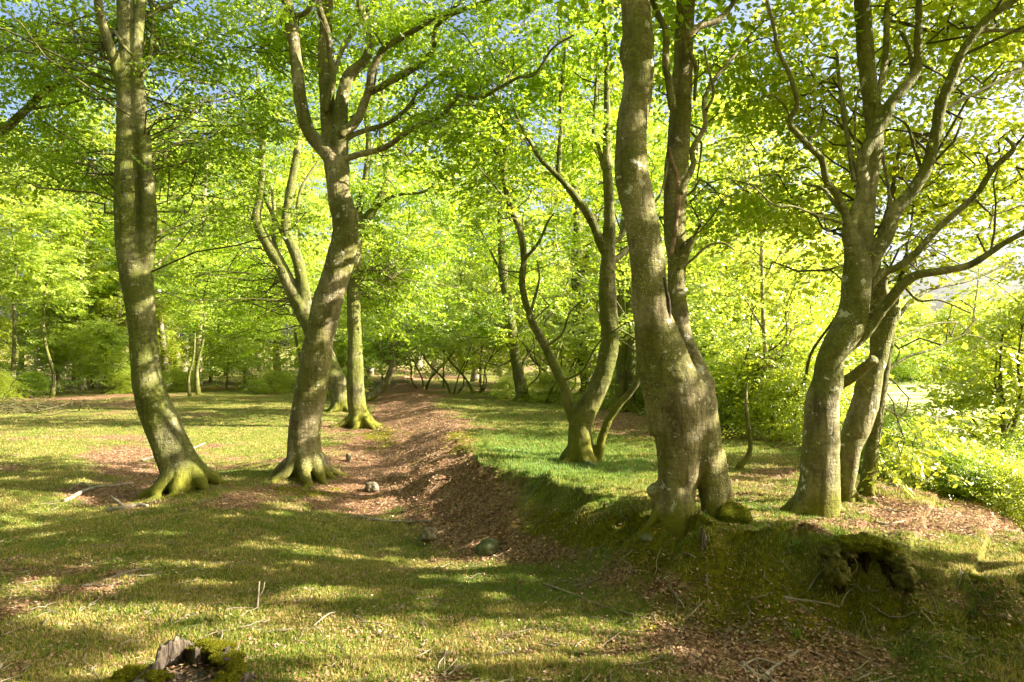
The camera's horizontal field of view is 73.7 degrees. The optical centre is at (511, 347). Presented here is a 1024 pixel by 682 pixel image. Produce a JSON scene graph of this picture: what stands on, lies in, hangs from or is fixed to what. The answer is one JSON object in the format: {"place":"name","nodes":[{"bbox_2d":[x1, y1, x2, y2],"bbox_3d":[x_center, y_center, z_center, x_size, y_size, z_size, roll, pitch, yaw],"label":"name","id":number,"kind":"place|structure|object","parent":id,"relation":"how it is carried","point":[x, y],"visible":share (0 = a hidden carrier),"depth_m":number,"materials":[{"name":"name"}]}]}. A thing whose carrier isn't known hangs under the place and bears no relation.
{"place":"outdoors","nodes":[
{"label":"outdoors","id":0,"kind":"place"},
{"bbox_2d":[0,347,1023,681],"bbox_3d":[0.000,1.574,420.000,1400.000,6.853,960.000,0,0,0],"label":"ground","id":1,"kind":"structure","parent":0,"point":[400,387],"depth_m":8.33,"materials":[{"name":"plant"}]},
{"bbox_2d":[0,367,32,400],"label":"scrub bush","id":2,"kind":"object","parent":1,"relation":"on","point":[4,381],"visible":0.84,"depth_m":29.18,"materials":[{"name":"green plant"}]},
{"bbox_2d":[0,251,41,377],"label":"layered beech","id":3,"kind":"object","parent":1,"relation":"on","point":[4,335],"visible":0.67,"depth_m":32.25,"materials":[{"name":"green plant"}]},
{"bbox_2d":[7,370,56,397],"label":"scrub bush","id":4,"kind":"object","parent":1,"relation":"on","point":[39,385],"visible":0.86,"depth_m":30.90,"materials":[{"name":"green plant"}]},
{"bbox_2d":[0,163,79,396],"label":"forest tree","id":5,"kind":"object","parent":1,"relation":"on","point":[6,273],"visible":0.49,"depth_m":30.34,"materials":[{"name":"green plant"}]},
{"bbox_2d":[0,378,91,416],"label":"brush heap","id":6,"kind":"object","parent":1,"relation":"on","point":[20,408],"visible":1,"depth_m":24.04,"materials":[{"name":"brown plant"}]},
{"bbox_2d":[0,145,91,383],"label":"forest tree","id":7,"kind":"object","parent":1,"relation":"on","point":[18,205],"visible":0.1,"depth_m":39.98,"materials":[{"name":"green plant"}]},
{"bbox_2d":[0,194,113,397],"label":"forest tree","id":8,"kind":"object","parent":1,"relation":"on","point":[48,220],"visible":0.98,"depth_m":29.69,"materials":[{"name":"green plant"}]},
{"bbox_2d":[0,273,118,378],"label":"layered beech","id":9,"kind":"object","parent":1,"relation":"on","point":[59,346],"visible":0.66,"depth_m":33.45,"materials":[{"name":"green plant"}]},
{"bbox_2d":[16,205,112,388],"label":"forest tree","id":10,"kind":"object","parent":1,"relation":"on","point":[55,237],"visible":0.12,"depth_m":35.88,"materials":[{"name":"green plant"}]},
{"bbox_2d":[0,242,128,382],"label":"layered beech","id":11,"kind":"object","parent":1,"relation":"on","point":[93,266],"visible":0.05,"depth_m":40.68,"materials":[{"name":"green plant"}]},
{"bbox_2d":[0,0,149,201],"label":"beech tree","id":12,"kind":"object","parent":1,"relation":"on","point":[14,120],"visible":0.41,"depth_m":13.80,"materials":[{"name":"green plant"}]},
{"bbox_2d":[31,161,121,389],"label":"forest tree","id":13,"kind":"object","parent":1,"relation":"on","point":[83,386],"visible":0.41,"depth_m":35.10,"materials":[{"name":"green plant"}]},
{"bbox_2d":[36,95,117,379],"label":"forest tree","id":14,"kind":"object","parent":1,"relation":"on","point":[96,126],"visible":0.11,"depth_m":41.80,"materials":[{"name":"green plant"}]},
{"bbox_2d":[44,316,130,393],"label":"layered beech","id":15,"kind":"object","parent":1,"relation":"on","point":[108,334],"visible":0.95,"depth_m":32.70,"materials":[{"name":"green plant"}]},
{"bbox_2d":[45,267,129,388],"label":"layered beech","id":16,"kind":"object","parent":1,"relation":"on","point":[107,311],"visible":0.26,"depth_m":35.51,"materials":[{"name":"green plant"}]},
{"bbox_2d":[35,124,187,387],"bbox_3d":[-20.450,-4.669,35.702,7.023,14.272,7.364,0,0,24],"label":"forest tree","id":17,"kind":"object","parent":1,"relation":"on","point":[118,306],"visible":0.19,"depth_m":35.36,"materials":[{"name":"green plant"}]},
{"bbox_2d":[98,368,132,393],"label":"scrub bush","id":18,"kind":"object","parent":1,"relation":"on","point":[125,387],"visible":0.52,"depth_m":32.51,"materials":[{"name":"green plant"}]},
{"bbox_2d":[56,62,181,379],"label":"forest tree","id":19,"kind":"object","parent":1,"relation":"on","point":[106,86],"visible":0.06,"depth_m":44.09,"materials":[{"name":"green plant"}]},
{"bbox_2d":[118,299,191,373],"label":"layered beech","id":20,"kind":"object","parent":1,"relation":"on","point":[170,350],"visible":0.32,"depth_m":36.91,"materials":[{"name":"green plant"}]},
{"bbox_2d":[109,111,228,385],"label":"forest tree","id":21,"kind":"object","parent":1,"relation":"on","point":[161,336],"visible":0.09,"depth_m":36.72,"materials":[{"name":"green plant"}]},
{"bbox_2d":[0,0,352,502],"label":"beech tree","id":22,"kind":"object","parent":1,"relation":"on","point":[182,467],"visible":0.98,"depth_m":11.89,"materials":[{"name":"green plant"}]},
{"bbox_2d":[161,366,204,391],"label":"scrub bush","id":23,"kind":"object","parent":1,"relation":"on","point":[172,376],"visible":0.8,"depth_m":33.81,"materials":[{"name":"green plant"}]},
{"bbox_2d":[104,635,267,681],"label":"tree stump","id":24,"kind":"object","parent":1,"relation":"on","point":[226,657],"visible":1,"depth_m":4.95,"materials":[{"name":"plant"}]},
{"bbox_2d":[154,248,229,396],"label":"forest tree","id":25,"kind":"object","parent":1,"relation":"on","point":[198,308],"visible":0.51,"depth_m":30.78,"materials":[{"name":"green plant"}]},
{"bbox_2d":[153,184,251,394],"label":"forest tree","id":26,"kind":"object","parent":1,"relation":"on","point":[197,382],"visible":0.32,"depth_m":31.51,"materials":[{"name":"green plant"}]},
{"bbox_2d":[152,92,268,386],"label":"forest tree","id":27,"kind":"object","parent":1,"relation":"on","point":[205,193],"visible":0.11,"depth_m":37.81,"materials":[{"name":"green plant"}]},
{"bbox_2d":[179,301,275,389],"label":"layered beech","id":28,"kind":"object","parent":1,"relation":"on","point":[220,349],"visible":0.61,"depth_m":34.56,"materials":[{"name":"green plant"}]},
{"bbox_2d":[183,265,296,382],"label":"layered beech","id":29,"kind":"object","parent":1,"relation":"on","point":[259,342],"visible":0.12,"depth_m":39.54,"materials":[{"name":"green plant"}]},
{"bbox_2d":[193,121,292,378],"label":"forest tree","id":30,"kind":"object","parent":1,"relation":"on","point":[250,370],"visible":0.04,"depth_m":45.82,"materials":[{"name":"green plant"}]},
{"bbox_2d":[116,29,381,411],"bbox_3d":[-10.131,-4.533,26.330,8.127,14.187,11.126,0,0,-42],"label":"beech tree","id":31,"kind":"object","parent":1,"relation":"on","point":[296,293],"visible":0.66,"depth_m":25.22,"materials":[{"name":"green plant"}]},
{"bbox_2d":[208,89,331,381],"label":"forest tree","id":32,"kind":"object","parent":1,"relation":"on","point":[300,173],"visible":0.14,"depth_m":41.55,"materials":[{"name":"green plant"}]},
{"bbox_2d":[242,367,297,394],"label":"scrub bush","id":33,"kind":"object","parent":1,"relation":"on","point":[276,386],"visible":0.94,"depth_m":32.73,"materials":[{"name":"green plant"}]},
{"bbox_2d":[251,192,331,360],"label":"forest tree","id":34,"kind":"object","parent":1,"relation":"on","point":[319,206],"visible":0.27,"depth_m":33.72,"materials":[{"name":"green plant"}]},
{"bbox_2d":[239,142,354,316],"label":"forest tree","id":35,"kind":"object","parent":1,"relation":"on","point":[318,164],"visible":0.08,"depth_m":49.29,"materials":[{"name":"green plant"}]},
{"bbox_2d":[252,239,344,369],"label":"layered beech","id":36,"kind":"object","parent":1,"relation":"on","point":[276,348],"visible":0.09,"depth_m":38.43,"materials":[{"name":"green plant"}]},
{"bbox_2d":[289,271,408,375],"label":"layered beech","id":37,"kind":"object","parent":1,"relation":"on","point":[341,332],"visible":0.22,"depth_m":33.30,"materials":[{"name":"green plant"}]},
{"bbox_2d":[331,133,426,376],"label":"forest tree","id":38,"kind":"object","parent":1,"relation":"on","point":[374,170],"visible":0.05,"depth_m":49.81,"materials":[{"name":"green plant"}]},
{"bbox_2d":[264,29,496,430],"bbox_3d":[-3.896,-3.464,21.400,6.928,12.197,6.267,0,0,31],"label":"beech tree","id":39,"kind":"object","parent":1,"relation":"on","point":[359,416],"visible":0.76,"depth_m":20.37,"materials":[{"name":"green plant"}]},
{"bbox_2d":[162,0,621,488],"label":"beech tree","id":40,"kind":"object","parent":1,"relation":"on","point":[305,461],"visible":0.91,"depth_m":12.31,"materials":[{"name":"green plant"}]},
{"bbox_2d":[335,294,459,400],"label":"bent beech","id":41,"kind":"object","parent":1,"relation":"on","point":[391,357],"visible":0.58,"depth_m":29.21,"materials":[{"name":"green plant"}]},
{"bbox_2d":[353,162,443,372],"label":"forest tree","id":42,"kind":"object","parent":1,"relation":"on","point":[422,230],"visible":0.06,"depth_m":55.69,"materials":[{"name":"green plant"}]},
{"bbox_2d":[362,292,442,384],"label":"layered beech","id":43,"kind":"object","parent":1,"relation":"on","point":[420,368],"visible":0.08,"depth_m":39.72,"materials":[{"name":"green plant"}]},
{"bbox_2d":[392,150,475,374],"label":"forest tree","id":44,"kind":"object","parent":1,"relation":"on","point":[429,160],"visible":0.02,"depth_m":59.14,"materials":[{"name":"green plant"}]},
{"bbox_2d":[380,267,488,389],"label":"crooked beech","id":45,"kind":"object","parent":1,"relation":"on","point":[429,380],"visible":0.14,"depth_m":35.78,"materials":[{"name":"green plant"}]},
{"bbox_2d":[398,267,492,386],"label":"layered beech","id":46,"kind":"object","parent":1,"relation":"on","point":[441,370],"visible":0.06,"depth_m":39.34,"materials":[{"name":"green plant"}]},
{"bbox_2d":[395,274,502,393],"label":"crooked beech","id":47,"kind":"object","parent":1,"relation":"on","point":[456,345],"visible":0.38,"depth_m":32.49,"materials":[{"name":"green plant"}]},
{"bbox_2d":[406,259,527,393],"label":"crooked beech","id":48,"kind":"object","parent":1,"relation":"on","point":[475,285],"visible":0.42,"depth_m":32.29,"materials":[{"name":"green plant"}]},
{"bbox_2d":[421,99,522,381],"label":"forest tree","id":49,"kind":"object","parent":1,"relation":"on","point":[474,377],"visible":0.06,"depth_m":47.51,"materials":[{"name":"green plant"}]},
{"bbox_2d":[427,243,538,389],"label":"layered beech","id":50,"kind":"object","parent":1,"relation":"on","point":[477,357],"visible":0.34,"depth_m":35.24,"materials":[{"name":"green plant"}]},
{"bbox_2d":[475,538,498,556],"bbox_3d":[-0.305,2.455,8.371,0.293,0.258,0.269,0,0,0],"label":"boulder","id":51,"kind":"object","parent":1,"relation":"on","point":[485,547],"visible":0.85,"depth_m":8.27,"materials":[{"name":"stone"}]},
{"bbox_2d":[417,90,577,401],"bbox_3d":[-0.719,-4.078,28.501,6.870,12.966,6.670,0,0,0],"label":"beech tree","id":52,"kind":"object","parent":1,"relation":"on","point":[518,374],"visible":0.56,"depth_m":27.59,"materials":[{"name":"green plant"}]},
{"bbox_2d":[476,371,540,399],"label":"scrub bush","id":53,"kind":"object","parent":1,"relation":"on","point":[505,382],"visible":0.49,"depth_m":28.72,"materials":[{"name":"green plant"}]},
{"bbox_2d":[0,395,1023,681],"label":"grass","id":54,"kind":"structure","parent":1,"relation":"on","point":[548,457],"depth_m":6.71,"materials":[{"name":"plant"}]},
{"bbox_2d":[0,393,1023,681],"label":"fallen leaves","id":55,"kind":"object","parent":1,"relation":"on","point":[728,663],"depth_m":6.34,"materials":[{"name":"plant"}]},
{"bbox_2d":[5,432,1021,676],"bbox_3d":[0.680,2.429,9.804,24.824,1.675,12.411,0,0,0],"label":"moss","id":56,"kind":"object","parent":1,"relation":"on","point":[747,579],"visible":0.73,"depth_m":5.81,"materials":[{"name":"green plant"}]},
{"bbox_2d":[483,259,600,402],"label":"crooked beech","id":57,"kind":"object","parent":1,"relation":"on","point":[530,334],"visible":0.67,"depth_m":26.55,"materials":[{"name":"green plant"}]},
{"bbox_2d":[491,238,595,383],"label":"layered beech","id":58,"kind":"object","parent":1,"relation":"on","point":[542,259],"visible":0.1,"depth_m":39.53,"materials":[{"name":"green plant"}]},
{"bbox_2d":[508,163,586,375],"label":"forest tree","id":59,"kind":"object","parent":1,"relation":"on","point":[556,245],"visible":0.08,"depth_m":53.98,"materials":[{"name":"green plant"}]},
{"bbox_2d":[379,0,716,466],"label":"beech tree","id":60,"kind":"object","parent":1,"relation":"on","point":[581,447],"visible":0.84,"depth_m":11.39,"materials":[{"name":"green plant"}]},
{"bbox_2d":[517,364,588,403],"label":"scrub bush","id":61,"kind":"object","parent":1,"relation":"on","point":[548,378],"visible":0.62,"depth_m":26.74,"materials":[{"name":"green plant"}]},
{"bbox_2d":[487,255,624,391],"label":"crooked beech","id":62,"kind":"object","parent":1,"relation":"on","point":[557,329],"visible":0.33,"depth_m":30.29,"materials":[{"name":"green plant"}]},
{"bbox_2d":[518,274,598,377],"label":"layered beech","id":63,"kind":"object","parent":1,"relation":"on","point":[553,347],"visible":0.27,"depth_m":33.45,"materials":[{"name":"green plant"}]},
{"bbox_2d":[525,106,621,393],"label":"beech tree","id":64,"kind":"object","parent":1,"relation":"on","point":[575,213],"visible":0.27,"depth_m":32.64,"materials":[{"name":"green plant"}]},
{"bbox_2d":[553,231,625,392],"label":"layered beech","id":65,"kind":"object","parent":1,"relation":"on","point":[580,353],"visible":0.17,"depth_m":31.02,"materials":[{"name":"green plant"}]},
{"bbox_2d":[574,365,644,408],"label":"scrub bush","id":66,"kind":"object","parent":1,"relation":"on","point":[612,400],"visible":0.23,"depth_m":23.53,"materials":[{"name":"green plant"}]},
{"bbox_2d":[568,92,711,411],"bbox_3d":[4.217,-3.255,23.538,4.896,11.179,4.741,0,0,0],"label":"beech tree","id":67,"kind":"object","parent":1,"relation":"on","point":[620,390],"visible":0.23,"depth_m":22.44,"materials":[{"name":"green plant"}]},
{"bbox_2d":[590,133,720,412],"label":"beech tree","id":68,"kind":"object","parent":1,"relation":"on","point":[630,369],"visible":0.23,"depth_m":22.38,"materials":[{"name":"green plant"}]},
{"bbox_2d":[564,215,764,414],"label":"crooked beech","id":69,"kind":"object","parent":1,"relation":"on","point":[629,327],"visible":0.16,"depth_m":20.57,"materials":[{"name":"green plant"}]},
{"bbox_2d":[478,0,893,539],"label":"beech tree","id":70,"kind":"object","parent":1,"relation":"on","point":[677,381],"visible":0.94,"depth_m":6.92,"materials":[{"name":"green plant"}]},
{"bbox_2d":[624,197,772,420],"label":"young beech","id":71,"kind":"object","parent":1,"relation":"on","point":[707,265],"visible":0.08,"depth_m":21.84,"materials":[{"name":"green plant"}]},
{"bbox_2d":[647,28,751,282],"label":"forest tree","id":72,"kind":"object","parent":1,"relation":"on","point":[698,124],"visible":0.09,"depth_m":37.20,"materials":[{"name":"green plant"}]},
{"bbox_2d":[637,217,769,369],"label":"layered beech","id":73,"kind":"object","parent":1,"relation":"on","point":[699,274],"visible":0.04,"depth_m":25.67,"materials":[{"name":"green plant"}]},
{"bbox_2d":[596,211,826,432],"bbox_3d":[4.823,-0.411,16.015,4.788,5.488,4.357,0,0,-36],"label":"crooked beech","id":74,"kind":"object","parent":1,"relation":"on","point":[746,344],"visible":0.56,"depth_m":15.39,"materials":[{"name":"green plant"}]},
{"bbox_2d":[659,67,774,299],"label":"forest tree","id":75,"kind":"object","parent":1,"relation":"on","point":[717,133],"visible":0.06,"depth_m":41.80,"materials":[{"name":"green plant"}]},
{"bbox_2d":[716,501,753,525],"bbox_3d":[2.196,1.687,6.803,0.366,0.320,0.360,0,0,0],"label":"boulder","id":76,"kind":"object","parent":1,"relation":"on","point":[731,512],"visible":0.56,"depth_m":6.68,"materials":[{"name":"plant"}]},
{"bbox_2d":[662,84,831,319],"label":"forest tree","id":77,"kind":"object","parent":1,"relation":"on","point":[756,171],"visible":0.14,"depth_m":29.43,"materials":[{"name":"green plant"}]},
{"bbox_2d":[735,383,765,468],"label":"sapling","id":78,"kind":"object","parent":1,"relation":"on","point":[743,461],"visible":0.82,"depth_m":10.71,"materials":[{"name":"brown wood"}]},
{"bbox_2d":[660,214,841,418],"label":"crooked beech","id":79,"kind":"object","parent":1,"relation":"on","point":[767,254],"visible":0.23,"depth_m":18.14,"materials":[{"name":"green plant"}]},
{"bbox_2d":[694,237,831,366],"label":"layered beech","id":80,"kind":"object","parent":1,"relation":"on","point":[773,307],"visible":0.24,"depth_m":19.66,"materials":[{"name":"green plant"}]},
{"bbox_2d":[688,174,855,434],"bbox_3d":[6.027,-0.998,16.571,4.362,6.508,4.829,0,0,0],"label":"young beech","id":81,"kind":"object","parent":1,"relation":"on","point":[752,370],"visible":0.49,"depth_m":15.70,"materials":[{"name":"green plant"}]},
{"bbox_2d":[688,202,869,438],"bbox_3d":[6.123,-0.265,15.583,4.489,5.144,4.085,0,0,39],"label":"crooked beech","id":82,"kind":"object","parent":1,"relation":"on","point":[812,350],"visible":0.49,"depth_m":15.40,"materials":[{"name":"green plant"}]},
{"bbox_2d":[714,343,852,436],"bbox_3d":[6.598,1.113,16.909,3.915,2.510,3.615,0,0,31],"label":"scrub bush","id":83,"kind":"object","parent":1,"relation":"on","point":[749,355],"visible":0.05,"depth_m":16.60,"materials":[{"name":"green plant"}]},
{"bbox_2d":[721,235,847,372],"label":"layered beech","id":84,"kind":"object","parent":1,"relation":"on","point":[797,267],"visible":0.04,"depth_m":23.35,"materials":[{"name":"green plant"}]},
{"bbox_2d":[703,226,906,353],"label":"crooked beech","id":85,"kind":"object","parent":1,"relation":"on","point":[838,288],"visible":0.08,"depth_m":20.36,"materials":[{"name":"green plant"}]},
{"bbox_2d":[715,361,896,444],"bbox_3d":[6.192,1.382,15.018,4.138,2.309,4.230,0,0,45],"label":"scrub bush","id":86,"kind":"object","parent":1,"relation":"on","point":[795,429],"visible":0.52,"depth_m":14.68,"materials":[{"name":"green plant"}]},
{"bbox_2d":[773,239,899,396],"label":"layered beech","id":87,"kind":"object","parent":1,"relation":"on","point":[835,291],"visible":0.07,"depth_m":25.64,"materials":[{"name":"green plant"}]},
{"bbox_2d":[654,0,1023,518],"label":"beech tree","id":88,"kind":"object","parent":1,"relation":"on","point":[855,324],"visible":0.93,"depth_m":7.59,"materials":[{"name":"green plant"}]},
{"bbox_2d":[786,117,914,405],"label":"forest tree","id":89,"kind":"object","parent":1,"relation":"on","point":[835,166],"visible":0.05,"depth_m":36.29,"materials":[{"name":"green plant"}]},
{"bbox_2d":[818,531,922,594],"bbox_3d":[2.919,1.784,5.628,0.758,0.468,0.580,0,0,0],"label":"hollow stump","id":90,"kind":"object","parent":1,"relation":"on","point":[897,569],"visible":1,"depth_m":5.60,"materials":[{"name":"plant"}]},
{"bbox_2d":[762,75,1023,502],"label":"beech tree","id":91,"kind":"object","parent":1,"relation":"on","point":[867,374],"visible":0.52,"depth_m":8.16,"materials":[{"name":"green plant"}]},
{"bbox_2d":[859,411,950,472],"bbox_3d":[5.896,1.587,10.522,1.687,1.172,1.827,0,0,29],"label":"scrub bush","id":92,"kind":"object","parent":1,"relation":"on","point":[891,423],"visible":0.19,"depth_m":10.45,"materials":[{"name":"green plant"}]},
{"bbox_2d":[856,327,962,384],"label":"tree","id":93,"kind":"object","parent":1,"relation":"on","point":[908,371],"visible":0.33,"depth_m":66.19,"materials":[{"name":"green plant"}]},
{"bbox_2d":[858,440,962,498],"bbox_3d":[5.482,1.712,9.574,1.448,0.808,1.481,0,0,9],"label":"scrub bush","id":94,"kind":"object","parent":1,"relation":"on","point":[910,455],"visible":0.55,"depth_m":9.43,"materials":[{"name":"green plant"}]},
{"bbox_2d":[840,394,984,455],"bbox_3d":[6.770,1.642,12.419,2.897,1.616,2.961,0,0,-11],"label":"scrub bush","id":95,"kind":"object","parent":1,"relation":"on","point":[899,408],"visible":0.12,"depth_m":12.20,"materials":[{"name":"green plant"}]},
{"bbox_2d":[898,301,941,353],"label":"layered beech","id":96,"kind":"object","parent":1,"relation":"on","point":[919,316],"visible":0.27,"depth_m":83.24,"materials":[{"name":"green plant"}]},
{"bbox_2d":[860,419,996,496],"bbox_3d":[6.122,1.651,10.144,2.115,1.154,2.069,0,0,-5],"label":"scrub bush","id":97,"kind":"object","parent":1,"relation":"on","point":[916,432],"visible":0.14,"depth_m":10.08,"materials":[{"name":"green plant"}]},
{"bbox_2d":[840,164,1023,498],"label":"beech tree","id":98,"kind":"object","parent":1,"relation":"on","point":[866,486],"visible":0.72,"depth_m":8.39,"materials":[{"name":"green plant"}]},
{"bbox_2d":[890,261,1023,457],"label":"young beech","id":99,"kind":"object","parent":1,"relation":"on","point":[981,395],"visible":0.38,"depth_m":12.89,"materials":[{"name":"green plant"}]},
{"bbox_2d":[912,443,1015,500],"bbox_3d":[6.254,1.753,9.416,1.305,0.837,1.205,0,0,-13],"label":"scrub bush","id":100,"kind":"object","parent":1,"relation":"on","point":[958,463],"visible":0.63,"depth_m":9.21,"materials":[{"name":"green plant"}]},
{"bbox_2d":[922,0,1023,315],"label":"beech tree","id":101,"kind":"object","parent":1,"relation":"on","point":[1008,254],"visible":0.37,"depth_m":11.51,"materials":[{"name":"green plant"}]},
{"bbox_2d":[930,440,1023,508],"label":"scrub bush","id":102,"kind":"object","parent":1,"relation":"on","point":[998,457],"visible":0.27,"depth_m":9.27,"materials":[{"name":"green plant"}]},
{"bbox_2d":[935,242,1023,422],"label":"forest tree","id":103,"kind":"object","parent":1,"relation":"on","point":[979,288],"visible":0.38,"depth_m":39.68,"materials":[{"name":"green plant"}]},
{"bbox_2d":[937,456,1023,532],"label":"scrub bush","id":104,"kind":"object","parent":1,"relation":"on","point":[1016,494],"visible":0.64,"depth_m":8.84,"materials":[{"name":"green plant"}]},
{"bbox_2d":[984,421,1023,460],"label":"scrub bush","id":105,"kind":"object","parent":1,"relation":"on","point":[1017,447],"visible":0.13,"depth_m":10.85,"materials":[{"name":"green plant"}]},
{"bbox_2d":[0,0,1023,349],"label":"sky","id":106,"kind":"structure","parent":0,"point":[935,280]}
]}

